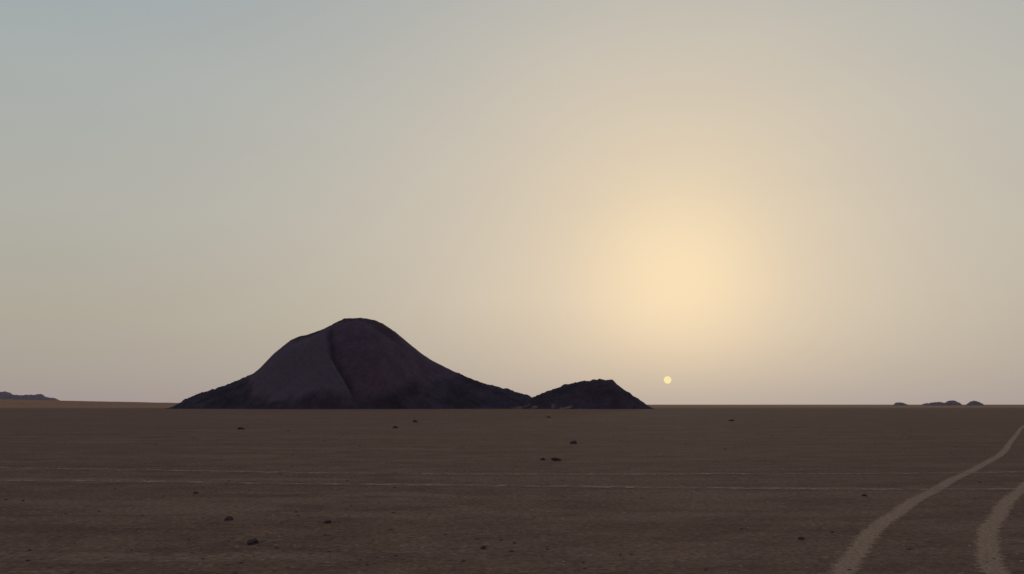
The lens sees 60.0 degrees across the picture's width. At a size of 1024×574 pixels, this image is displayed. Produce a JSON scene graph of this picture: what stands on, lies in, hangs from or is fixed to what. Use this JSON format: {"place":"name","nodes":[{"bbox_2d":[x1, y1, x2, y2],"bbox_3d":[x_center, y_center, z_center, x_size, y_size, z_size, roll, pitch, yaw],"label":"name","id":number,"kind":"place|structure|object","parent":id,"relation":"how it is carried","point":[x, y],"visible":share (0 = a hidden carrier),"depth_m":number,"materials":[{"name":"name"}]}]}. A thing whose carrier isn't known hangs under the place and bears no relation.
{"place":"outdoors","nodes":[
{"label":"outdoors","id":0,"kind":"place"},
{"bbox_2d":[0,391,59,400],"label":"distant hill","id":1,"kind":"structure","parent":0,"point":[6,395],"depth_m":1470.93,"materials":[{"name":"grey stone"}]},
{"bbox_2d":[0,399,177,405],"bbox_3d":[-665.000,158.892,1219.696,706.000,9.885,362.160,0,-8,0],"label":"sand dune","id":2,"kind":"structure","parent":0,"point":[8,402],"depth_m":1148.62,"materials":[{"name":"sand"}]},
{"bbox_2d":[165,318,531,408],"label":"mountain","id":3,"kind":"structure","parent":0,"point":[355,363],"depth_m":355.90,"materials":[{"name":"black stone"}]},
{"bbox_2d":[0,405,1023,573],"bbox_3d":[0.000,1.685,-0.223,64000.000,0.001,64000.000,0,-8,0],"label":"desert ground","id":4,"kind":"structure","parent":0,"point":[622,526],"depth_m":17.90,"materials":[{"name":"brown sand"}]},
{"bbox_2d":[224,516,233,520],"bbox_3d":[-4.202,3.441,13.171,0.129,0.075,0.152,0,-8,0],"label":"rock","id":5,"kind":"object","parent":4,"relation":"on","point":[229,518],"visible":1,"depth_m":13.13,"materials":[{"name":"stone"}]},
{"bbox_2d":[247,538,258,544],"bbox_3d":[-3.198,3.142,10.937,0.131,0.083,0.208,0,-8,0],"label":"rock","id":6,"kind":"object","parent":4,"relation":"on","point":[252,541],"visible":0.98,"depth_m":10.90,"materials":[{"name":"stone"}]},
{"bbox_2d":[0,467,1023,489],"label":"tire track","id":7,"kind":"structure","parent":4,"relation":"on","point":[197,482],"depth_m":19.42,"materials":[{"name":"brown sand"}]},
{"bbox_2d":[892,402,908,405],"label":"rock outcrop","id":8,"kind":"object","parent":4,"relation":"on","point":[899,404],"visible":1,"depth_m":1479.94,"materials":[{"name":"grey stone"}]},
{"bbox_2d":[827,425,1023,573],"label":"tire track","id":9,"kind":"structure","parent":4,"relation":"on","point":[987,544],"depth_m":12.05,"materials":[{"name":"brown sand"}]},
{"bbox_2d":[919,402,948,405],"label":"rock outcrop","id":10,"kind":"object","parent":4,"relation":"on","point":[936,404],"visible":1,"depth_m":1477.39,"materials":[{"name":"grey stone"}]},
{"bbox_2d":[945,400,962,405],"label":"rock outcrop","id":11,"kind":"object","parent":4,"relation":"on","point":[952,403],"visible":0.77,"depth_m":1474.71,"materials":[{"name":"grey stone"}]},
{"bbox_2d":[965,401,984,405],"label":"rock outcrop","id":12,"kind":"object","parent":4,"relation":"on","point":[973,403],"visible":0.95,"depth_m":1475.57,"materials":[{"name":"grey stone"}]},
{"bbox_2d":[0,0,1023,404],"label":"sky","id":13,"kind":"structure","parent":0,"point":[735,202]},
{"bbox_2d":[664,376,670,383],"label":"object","id":14,"kind":"object","parent":13,"relation":"in","point":[667,379],"visible":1,"depth_m":24422.22,"materials":[{"name":"yellow"}]},
{"bbox_2d":[2,419,1023,573],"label":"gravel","id":15,"kind":"structure","parent":0,"point":[525,503],"depth_m":14.55,"materials":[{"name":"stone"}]},
{"bbox_2d":[521,379,653,408],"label":"hill","id":16,"kind":"structure","parent":0,"point":[601,394],"depth_m":346.93,"materials":[{"name":"black stone"}]}
]}

